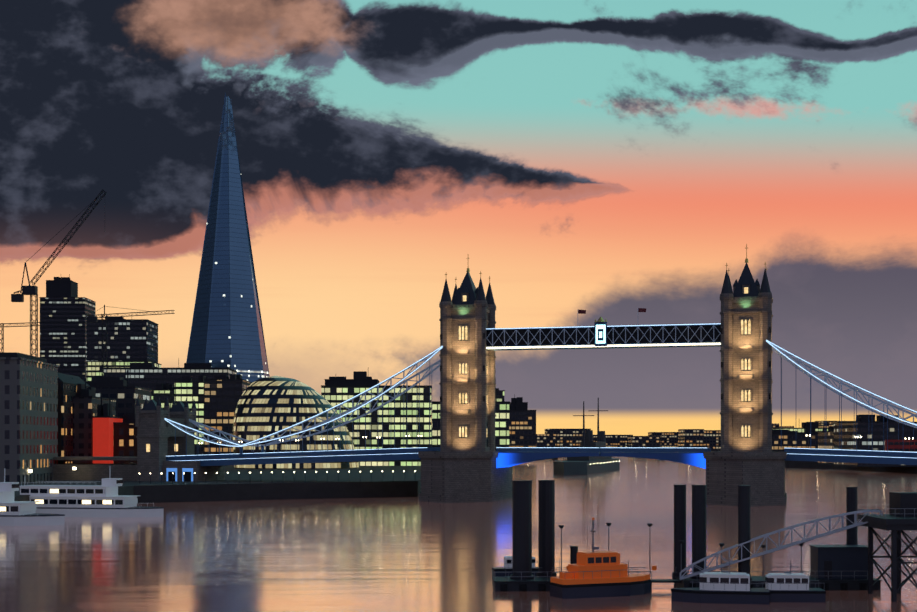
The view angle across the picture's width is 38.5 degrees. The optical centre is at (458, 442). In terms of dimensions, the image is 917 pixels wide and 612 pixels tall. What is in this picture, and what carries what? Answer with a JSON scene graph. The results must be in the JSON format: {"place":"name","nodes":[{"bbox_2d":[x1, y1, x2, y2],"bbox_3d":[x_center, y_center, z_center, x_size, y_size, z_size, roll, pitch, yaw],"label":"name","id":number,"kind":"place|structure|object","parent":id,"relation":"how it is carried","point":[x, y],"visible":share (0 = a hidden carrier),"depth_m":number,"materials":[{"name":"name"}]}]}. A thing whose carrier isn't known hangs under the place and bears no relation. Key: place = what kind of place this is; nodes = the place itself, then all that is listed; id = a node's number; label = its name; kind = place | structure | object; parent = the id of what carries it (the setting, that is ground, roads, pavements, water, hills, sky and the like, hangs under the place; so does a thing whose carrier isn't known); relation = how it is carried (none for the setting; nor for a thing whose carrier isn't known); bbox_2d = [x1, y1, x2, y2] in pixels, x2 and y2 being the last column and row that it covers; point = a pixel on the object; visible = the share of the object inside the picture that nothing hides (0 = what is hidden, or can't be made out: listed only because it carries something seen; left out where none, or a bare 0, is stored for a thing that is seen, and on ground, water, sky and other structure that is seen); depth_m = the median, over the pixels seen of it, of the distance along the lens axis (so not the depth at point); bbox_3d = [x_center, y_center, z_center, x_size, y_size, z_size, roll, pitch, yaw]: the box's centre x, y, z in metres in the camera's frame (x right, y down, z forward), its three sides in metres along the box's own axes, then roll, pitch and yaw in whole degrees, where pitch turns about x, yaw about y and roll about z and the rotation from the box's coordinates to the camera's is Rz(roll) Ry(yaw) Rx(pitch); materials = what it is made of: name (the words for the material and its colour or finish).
{"place":"outdoors","nodes":[
{"label":"outdoors","id":0,"kind":"place"},
{"bbox_2d":[86,361,161,381],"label":"office building","id":1,"kind":"structure","parent":0,"point":[93,369],"depth_m":985.54,"materials":[{"name":"glass"}]},
{"bbox_2d":[14,466,420,502],"bbox_3d":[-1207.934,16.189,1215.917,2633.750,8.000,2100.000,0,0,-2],"label":"embankment wall","id":2,"kind":"structure","parent":0,"point":[276,484],"depth_m":399.94,"materials":[{"name":"concrete"}]},
{"bbox_2d":[0,352,59,483],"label":"building","id":3,"kind":"structure","parent":2,"relation":"on","point":[28,412],"depth_m":393.54,"materials":[{"name":"stone"}]},
{"bbox_2d":[39,297,95,381],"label":"office building","id":4,"kind":"structure","parent":2,"relation":"on","point":[63,336],"depth_m":1237.97,"materials":[{"name":"grey glass"}]},
{"bbox_2d":[46,274,77,296],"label":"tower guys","id":5,"kind":"structure","parent":4,"relation":"attached to","point":[62,287],"depth_m":1242.84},
{"bbox_2d":[58,373,89,463],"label":"building","id":6,"kind":"structure","parent":2,"relation":"on","point":[67,387],"depth_m":437.78,"materials":[{"name":"brown"}]},
{"bbox_2d":[0,189,174,376],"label":"construction cranes","id":7,"kind":"object","parent":2,"relation":"on","point":[29,290],"visible":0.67,"depth_m":613.17,"materials":[{"name":"grey metal"}]},
{"bbox_2d":[72,378,116,462],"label":"building","id":8,"kind":"structure","parent":2,"relation":"on","point":[86,402],"depth_m":446.10,"materials":[{"name":"grey"}]},
{"bbox_2d":[92,397,122,463],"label":"red building","id":9,"kind":"structure","parent":2,"relation":"on","point":[104,419],"depth_m":440.31,"materials":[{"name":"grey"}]},
{"bbox_2d":[86,370,151,416],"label":"building","id":10,"kind":"structure","parent":2,"relation":"on","point":[122,392],"depth_m":494.19,"materials":[{"name":"grey"}]},
{"bbox_2d":[87,316,157,362],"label":"office tower","id":11,"kind":"structure","parent":2,"relation":"on","point":[132,339],"depth_m":990.98,"materials":[{"name":"grey glass"}]},
{"bbox_2d":[113,404,136,463],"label":"building","id":12,"kind":"structure","parent":2,"relation":"on","point":[124,438],"depth_m":446.45,"materials":[{"name":"brick"}]},
{"bbox_2d":[151,378,174,410],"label":"office building","id":13,"kind":"structure","parent":2,"relation":"on","point":[163,391],"depth_m":713.39,"materials":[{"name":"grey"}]},
{"bbox_2d":[103,358,236,389],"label":"office building","id":14,"kind":"structure","parent":2,"relation":"on","point":[144,375],"depth_m":852.61,"materials":[{"name":"grey"}]},
{"bbox_2d":[174,375,205,454],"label":"office building","id":15,"kind":"structure","parent":2,"relation":"on","point":[189,389],"depth_m":693.87,"materials":[{"name":"grey"}]},
{"bbox_2d":[28,467,415,484],"bbox_3d":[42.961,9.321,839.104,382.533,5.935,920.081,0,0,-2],"label":"quay lamp row","id":16,"kind":"object","parent":2,"relation":"on","point":[30,471],"visible":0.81,"depth_m":380.29,"materials":[{"name":"grey metal"}]},
{"bbox_2d":[186,93,269,381],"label":"skyscraper","id":17,"kind":"structure","parent":2,"relation":"on","point":[227,329],"depth_m":1118.64,"materials":[{"name":"blue glass"}]},
{"bbox_2d":[204,367,252,465],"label":"office building","id":18,"kind":"structure","parent":2,"relation":"on","point":[222,394],"depth_m":684.26,"materials":[{"name":"grey"}]},
{"bbox_2d":[233,376,358,468],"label":"city hall","id":19,"kind":"structure","parent":2,"relation":"on","point":[266,406],"depth_m":599.65,"materials":[{"name":"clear glass"}]},
{"bbox_2d":[321,385,431,465],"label":"riverside block","id":20,"kind":"structure","parent":2,"relation":"on","point":[407,413],"depth_m":676.54,"materials":[{"name":"yellow"}]},
{"bbox_2d":[324,371,378,384],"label":"building","id":21,"kind":"structure","parent":20,"relation":"attached to","point":[360,378],"depth_m":691.17,"materials":[{"name":"black"}]},
{"bbox_2d":[431,401,509,450],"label":"riverside block","id":22,"kind":"structure","parent":2,"relation":"on","point":[502,424],"depth_m":572.93,"materials":[{"name":"yellow"}]},
{"bbox_2d":[495,378,504,400],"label":"riverside block","id":23,"kind":"structure","parent":22,"relation":"on","point":[499,395],"depth_m":638.02,"materials":[{"name":"grey"}]},
{"bbox_2d":[53,244,916,506],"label":"bridge","id":24,"kind":"structure","parent":2,"relation":"on","point":[465,462],"depth_m":381.40,"materials":[{"name":"stone"}]},
{"bbox_2d":[199,434,912,458],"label":"bridge lamp standards","id":25,"kind":"object","parent":24,"relation":"on","point":[421,436],"visible":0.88,"depth_m":403.22,"materials":[{"name":"grey metal"}]},
{"bbox_2d":[309,440,916,455],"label":"bridge traffic","id":26,"kind":"object","parent":24,"relation":"on","point":[904,445],"visible":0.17,"depth_m":360.96,"materials":[{"name":"red paint"}]},
{"bbox_2d":[509,405,536,446],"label":"office","id":27,"kind":"structure","parent":2,"relation":"on","point":[522,428],"depth_m":998.90,"materials":[{"name":"grey"}]},
{"bbox_2d":[509,394,527,409],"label":"building","id":28,"kind":"structure","parent":27,"relation":"attached to","point":[515,402],"depth_m":1008.96,"materials":[{"name":"black"}]},
{"bbox_2d":[431,421,875,448],"bbox_3d":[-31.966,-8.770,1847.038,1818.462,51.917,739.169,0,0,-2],"label":"skyline","id":29,"kind":"structure","parent":2,"relation":"on","point":[679,438],"depth_m":1656.18},
{"bbox_2d":[0,456,916,611],"bbox_3d":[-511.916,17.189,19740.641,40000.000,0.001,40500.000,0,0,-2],"label":"river water","id":30,"kind":"structure","parent":0,"point":[400,554],"depth_m":212.09,"materials":[{"name":"grey liquid"}]},
{"bbox_2d":[0,468,64,525],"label":"cruise boat","id":31,"kind":"object","parent":30,"relation":"on","point":[17,513],"visible":0.98,"depth_m":270.42,"materials":[{"name":"white paint"}]},
{"bbox_2d":[19,478,163,516],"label":"cruise boat","id":32,"kind":"object","parent":30,"relation":"on","point":[104,499],"visible":0.88,"depth_m":301.73,"materials":[{"name":"white paint"}]},
{"bbox_2d":[492,556,537,576],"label":"harbour launch","id":33,"kind":"object","parent":30,"relation":"in","point":[507,561],"visible":0.44,"depth_m":166.90,"materials":[{"name":"grey metal"}]},
{"bbox_2d":[553,398,619,475],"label":"ship","id":34,"kind":"object","parent":30,"relation":"on","point":[584,465],"visible":0.9,"depth_m":732.18,"materials":[{"name":"grey metal"}]},
{"bbox_2d":[549,518,650,598],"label":"orange boat","id":35,"kind":"object","parent":30,"relation":"on","point":[594,574],"visible":1,"depth_m":145.83,"materials":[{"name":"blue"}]},
{"bbox_2d":[552,449,720,459],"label":"riverbank","id":36,"kind":"structure","parent":30,"relation":"on","point":[711,450],"depth_m":1295.33,"materials":[{"name":"concrete"}]},
{"bbox_2d":[492,480,881,591],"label":"mooring pier","id":37,"kind":"structure","parent":30,"relation":"in","point":[836,567],"depth_m":153.47,"materials":[{"name":"metal"}]},
{"bbox_2d":[680,509,882,579],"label":"gangway","id":38,"kind":"object","parent":37,"relation":"on","point":[804,540],"visible":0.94,"depth_m":149.64,"materials":[{"name":"grey paint"}]},
{"bbox_2d":[671,558,769,604],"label":"boat","id":39,"kind":"object","parent":30,"relation":"on","point":[725,587],"visible":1,"depth_m":139.83,"materials":[{"name":"blue"}]},
{"bbox_2d":[751,560,825,602],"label":"harbour launch","id":40,"kind":"object","parent":30,"relation":"on","point":[789,587],"visible":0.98,"depth_m":140.90,"materials":[{"name":"blue"}]},
{"bbox_2d":[858,492,916,601],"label":"pier trestle","id":41,"kind":"object","parent":30,"relation":"in","point":[899,518],"visible":0.94,"depth_m":144.88,"materials":[{"name":"grey metal"}]},
{"bbox_2d":[0,0,916,435],"label":"sky","id":42,"kind":"structure","parent":0,"point":[609,160],"materials":[{"name":"orange"}]},
{"bbox_2d":[785,460,916,473],"bbox_3d":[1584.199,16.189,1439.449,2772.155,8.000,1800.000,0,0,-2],"label":"bank ground","id":43,"kind":"structure","parent":0,"point":[816,465],"depth_m":808.23,"materials":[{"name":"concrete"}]},
{"bbox_2d":[772,429,826,450],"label":"building","id":44,"kind":"structure","parent":43,"relation":"on","point":[792,439],"depth_m":903.71,"materials":[{"name":"grey"}]},
{"bbox_2d":[772,422,827,432],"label":"building","id":45,"kind":"structure","parent":43,"relation":"on","point":[814,425],"depth_m":934.51,"materials":[{"name":"grey"}]},
{"bbox_2d":[818,420,844,464],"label":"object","id":46,"kind":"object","parent":43,"relation":"on","point":[825,440],"visible":0.25,"depth_m":776.62,"materials":[{"name":"grey"}]},
{"bbox_2d":[834,415,916,466],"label":"building","id":47,"kind":"structure","parent":43,"relation":"on","point":[869,430],"depth_m":703.74,"materials":[{"name":"grey"}]}
]}

